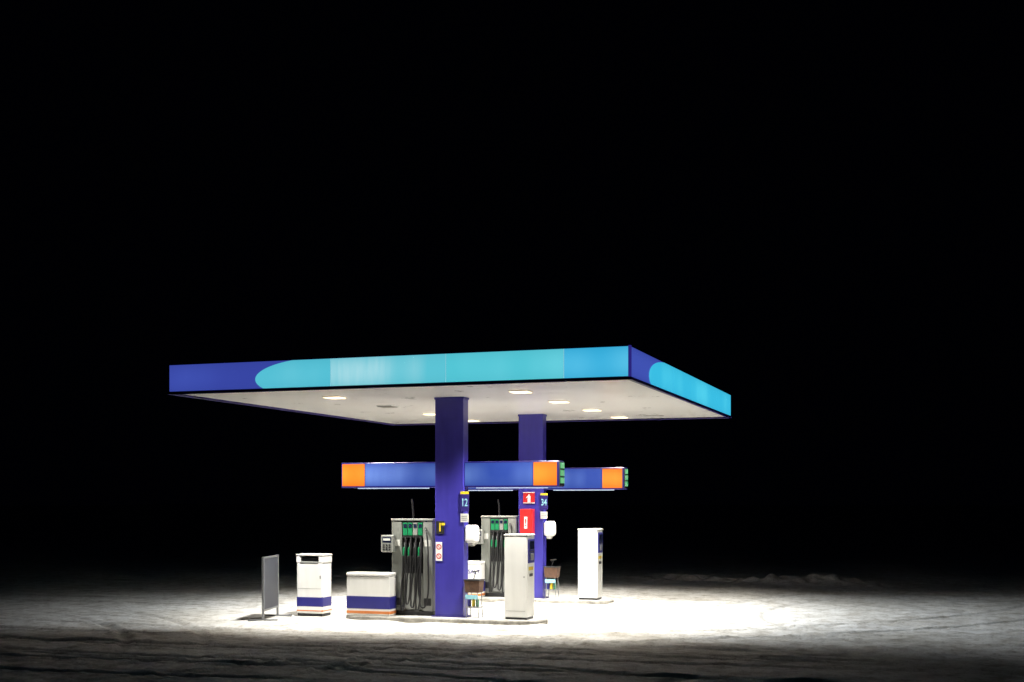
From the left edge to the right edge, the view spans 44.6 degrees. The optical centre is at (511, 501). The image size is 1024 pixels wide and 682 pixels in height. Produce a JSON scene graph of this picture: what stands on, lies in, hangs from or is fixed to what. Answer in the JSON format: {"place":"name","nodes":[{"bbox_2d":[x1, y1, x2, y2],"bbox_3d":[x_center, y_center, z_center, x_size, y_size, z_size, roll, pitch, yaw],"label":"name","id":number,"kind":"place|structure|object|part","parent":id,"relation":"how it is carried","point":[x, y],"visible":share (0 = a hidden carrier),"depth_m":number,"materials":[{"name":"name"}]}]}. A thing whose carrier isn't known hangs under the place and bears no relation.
{"place":"outdoors","nodes":[
{"label":"outdoors","id":0,"kind":"place"},
{"bbox_2d":[0,504,1023,681],"bbox_3d":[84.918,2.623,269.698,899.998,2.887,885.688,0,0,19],"label":"snow ground","id":1,"kind":"structure","parent":0,"point":[696,593],"depth_m":32.82,"materials":[{"name":"white snow"}]},
{"bbox_2d":[248,555,291,620],"bbox_3d":[-5.350,1.903,27.663,0.640,1.395,1.248,0,0,5],"label":"pavement sign","id":2,"kind":"object","parent":1,"relation":"on","point":[270,582],"visible":0.99,"depth_m":27.63,"materials":[{"name":"metal"}]},
{"bbox_2d":[296,553,332,616],"bbox_3d":[-4.496,1.890,28.382,0.700,1.400,0.470,0,0,19],"label":"waste bin","id":3,"kind":"object","parent":1,"relation":"on","point":[314,597],"visible":1,"depth_m":28.19,"materials":[{"name":"plastic"}]},
{"bbox_2d":[346,614,547,624],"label":"pump island","id":4,"kind":"structure","parent":1,"relation":"on","point":[491,619],"depth_m":26.38,"materials":[{"name":"concrete"}]},
{"bbox_2d":[346,571,395,615],"bbox_3d":[-3.056,2.002,27.137,1.044,0.925,0.375,0,0,19],"label":"grit box","id":5,"kind":"object","parent":4,"relation":"on","point":[371,593],"visible":1,"depth_m":26.97,"materials":[{"name":"white plastic"}]},
{"bbox_2d":[381,499,434,615],"bbox_3d":[-2.172,1.208,27.302,1.180,2.521,0.841,0,0,19],"label":"fuel pump","id":6,"kind":"object","parent":4,"relation":"on","point":[409,543],"visible":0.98,"depth_m":26.97,"materials":[{"name":"plastic"}]},
{"bbox_2d":[404,574,422,608],"bbox_3d":[-2.136,1.950,27.086,0.450,0.760,0.023,0,0,19],"label":"lower door","id":7,"kind":"structure","parent":6,"relation":"in","point":[406,606],"depth_m":27.07,"materials":[{"name":"grey metal"}]},
{"bbox_2d":[167,345,731,617],"bbox_3d":[-0.642,-0.169,29.264,9.760,5.282,11.110,0,0,19],"label":"petrol station canopy","id":8,"kind":"object","parent":4,"relation":"on","point":[452,396],"visible":0.98,"depth_m":26.29,"materials":[{"name":"blue metal"}]},
{"bbox_2d":[342,462,434,487],"bbox_3d":[-2.640,-0.575,27.376,2.268,0.550,0.350,0,0,19],"label":"housing","id":9,"kind":"object","parent":8,"relation":"attached to","point":[389,486],"visible":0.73,"depth_m":27.19,"materials":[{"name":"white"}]},
{"bbox_2d":[358,488,428,488],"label":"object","id":10,"kind":"object","parent":9,"relation":"attached to","point":[393,488],"visible":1,"depth_m":27.31,"materials":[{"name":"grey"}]},
{"bbox_2d":[436,542,441,560],"bbox_3d":[-1.563,1.070,26.717,0.145,0.400,0.021,0,0,19],"label":"no smoking sign","id":11,"kind":"object","parent":8,"relation":"attached to","point":[438,551],"visible":1,"depth_m":26.71,"materials":[{"name":"white plastic"}]},
{"bbox_2d":[436,521,444,533],"bbox_3d":[-1.528,0.555,26.705,0.210,0.270,0.020,0,0,19],"label":"sign","id":12,"kind":"object","parent":8,"relation":"attached to","point":[440,527],"visible":1,"depth_m":26.70,"materials":[{"name":"plastic"}]},
{"bbox_2d":[342,462,556,485],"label":"illuminated sign beam","id":13,"kind":"structure","parent":8,"relation":"attached to","point":[499,474],"depth_m":26.59,"materials":[{"name":"blue plastic"}]},
{"bbox_2d":[460,492,468,510],"bbox_3d":[-1.002,0.000,26.511,0.190,0.420,0.043,0,0,19],"label":"bay number sign","id":14,"kind":"object","parent":8,"relation":"attached to","point":[464,501],"visible":1,"depth_m":26.50,"materials":[{"name":"blue plastic"}]},
{"bbox_2d":[461,514,468,521],"bbox_3d":[-1.007,0.350,26.512,0.180,0.180,0.018,0,0,19],"label":"price notice","id":15,"kind":"object","parent":8,"relation":"attached to","point":[464,517],"visible":1,"depth_m":26.50,"materials":[{"name":"white paper"}]},
{"bbox_2d":[465,525,478,545],"bbox_3d":[-0.853,0.725,26.632,0.288,0.450,0.260,0,0,19],"label":"paper towel dispenser","id":16,"kind":"object","parent":8,"relation":"attached to","point":[471,535],"visible":1,"depth_m":26.52,"materials":[{"name":"white plastic"}]},
{"bbox_2d":[468,488,518,489],"bbox_3d":[-0.821,-0.575,32.598,2.268,0.550,0.350,0,0,19],"label":"housing","id":17,"kind":"object","parent":8,"relation":"attached to","point":[497,489],"visible":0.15,"depth_m":32.25,"materials":[{"name":"white"}]},
{"bbox_2d":[468,490,512,490],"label":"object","id":18,"kind":"object","parent":17,"relation":"attached to","point":[490,490],"visible":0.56,"depth_m":32.46,"materials":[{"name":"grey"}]},
{"bbox_2d":[465,461,563,487],"bbox_3d":[0.039,-0.575,26.443,2.098,0.550,0.350,0,0,19],"label":"housing","id":19,"kind":"object","parent":8,"relation":"attached to","point":[557,485],"visible":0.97,"depth_m":26.20,"materials":[{"name":"white"}]},
{"bbox_2d":[476,487,547,487],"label":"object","id":20,"kind":"object","parent":19,"relation":"attached to","point":[511,487],"visible":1,"depth_m":26.41,"materials":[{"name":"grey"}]},
{"bbox_2d":[559,461,563,485],"bbox_3d":[1.040,-0.575,26.095,0.020,0.510,0.330,0,0,19],"label":"end display","id":21,"kind":"object","parent":19,"relation":"attached to","point":[561,484],"visible":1,"depth_m":25.98,"materials":[{"name":"plastic"}]},
{"bbox_2d":[520,509,534,535],"bbox_3d":[0.384,0.530,31.783,0.340,0.680,0.234,0,0,19],"label":"fire extinguisher cabinet","id":22,"kind":"object","parent":8,"relation":"attached to","point":[527,521],"visible":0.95,"depth_m":31.68,"materials":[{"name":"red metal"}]},
{"bbox_2d":[524,517,526,528],"bbox_3d":[0.348,0.540,31.679,0.080,0.300,0.005,0,0,19],"label":"window","id":23,"kind":"structure","parent":22,"relation":"in","point":[525,527],"depth_m":31.67,"materials":[{"name":"white glass"}]},
{"bbox_3d":[0.351,0.530,31.689,0.310,0.640,0.013,0,0,19],"label":"door","id":24,"kind":"part","parent":22,"relation":"part of","materials":[{"name":"red metal"}]},
{"bbox_2d":[523,492,534,502],"bbox_3d":[0.432,-0.095,31.875,0.310,0.290,0.026,0,0,19],"label":"fire extinguisher sign","id":25,"kind":"object","parent":8,"relation":"attached to","point":[528,497],"visible":1,"depth_m":31.87,"materials":[{"name":"red plastic"}]},
{"bbox_2d":[540,493,547,509],"bbox_3d":[0.816,0.000,31.733,0.190,0.420,0.043,0,0,19],"label":"bay number sign","id":26,"kind":"object","parent":8,"relation":"attached to","point":[543,502],"visible":1,"depth_m":31.71,"materials":[{"name":"blue plastic"}]},
{"bbox_2d":[541,512,546,518],"bbox_3d":[0.811,0.350,31.734,0.180,0.180,0.018,0,0,19],"label":"price notice","id":27,"kind":"object","parent":8,"relation":"attached to","point":[543,515],"visible":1,"depth_m":31.73,"materials":[{"name":"white plastic"}]},
{"bbox_2d":[468,469,621,488],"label":"illuminated sign beam","id":28,"kind":"structure","parent":8,"relation":"attached to","point":[592,478],"depth_m":31.40,"materials":[{"name":"blue plastic"}]},
{"bbox_2d":[544,521,555,538],"bbox_3d":[0.966,0.725,31.854,0.288,0.450,0.260,0,0,19],"label":"paper towel dispenser","id":29,"kind":"object","parent":8,"relation":"attached to","point":[549,529],"visible":1,"depth_m":31.75,"materials":[{"name":"white plastic"}]},
{"bbox_2d":[544,467,626,489],"bbox_3d":[1.858,-0.575,31.665,2.098,0.550,0.350,0,0,19],"label":"housing","id":30,"kind":"object","parent":8,"relation":"attached to","point":[622,468],"visible":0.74,"depth_m":31.41,"materials":[{"name":"white"}]},
{"bbox_2d":[624,468,627,488],"bbox_3d":[2.858,-0.575,31.317,0.020,0.510,0.330,0,0,19],"label":"end display","id":31,"kind":"object","parent":30,"relation":"attached to","point":[625,487],"visible":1,"depth_m":31.16,"materials":[{"name":"plastic"}]},
{"bbox_2d":[463,570,484,618],"bbox_3d":[-0.802,1.963,26.477,0.370,1.014,0.340,0,0,19],"label":"windscreen wash stand","id":32,"kind":"object","parent":4,"relation":"on","point":[473,585],"visible":1,"depth_m":26.37,"materials":[{"name":"metal"}]},
{"bbox_2d":[504,534,534,619],"bbox_3d":[0.171,1.577,26.275,0.560,1.784,0.520,0,0,19],"label":"payment terminal","id":33,"kind":"object","parent":4,"relation":"on","point":[519,555],"visible":1,"depth_m":26.05,"materials":[{"name":"plastic"}]},
{"bbox_2d":[475,597,613,604],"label":"pump island","id":34,"kind":"structure","parent":1,"relation":"on","point":[567,600],"depth_m":31.39,"materials":[{"name":"concrete"}]},
{"bbox_2d":[468,561,484,596],"bbox_3d":[-1.237,2.002,32.359,1.044,0.925,0.375,0,0,19],"label":"grit box","id":35,"kind":"object","parent":34,"relation":"on","point":[476,566],"visible":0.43,"depth_m":32.11,"materials":[{"name":"white plastic"}]},
{"bbox_2d":[475,499,518,596],"bbox_3d":[-0.353,1.208,32.525,1.180,2.521,0.841,0,0,19],"label":"fuel pump","id":36,"kind":"object","parent":34,"relation":"on","point":[493,530],"visible":0.56,"depth_m":32.28,"materials":[{"name":"plastic"}]},
{"bbox_2d":[491,562,503,591],"bbox_3d":[-0.318,1.950,32.308,0.450,0.760,0.023,0,0,19],"label":"lower door","id":37,"kind":"structure","parent":36,"relation":"in","point":[494,589],"depth_m":32.32,"materials":[{"name":"grey metal"}]},
{"bbox_2d":[544,559,560,598],"bbox_3d":[1.016,1.963,31.699,0.370,1.014,0.340,0,0,19],"label":"windscreen wash stand","id":38,"kind":"object","parent":34,"relation":"on","point":[551,572],"visible":1,"depth_m":31.59,"materials":[{"name":"metal"}]},
{"bbox_2d":[577,528,602,599],"bbox_3d":[1.989,1.577,31.498,0.560,1.784,0.520,0,0,19],"label":"payment terminal","id":39,"kind":"object","parent":34,"relation":"on","point":[590,545],"visible":1,"depth_m":31.28,"materials":[{"name":"plastic"}]},
{"bbox_2d":[0,0,1023,505],"label":"sky","id":40,"kind":"structure","parent":0,"point":[810,212],"materials":[{"name":"black"}]}
]}

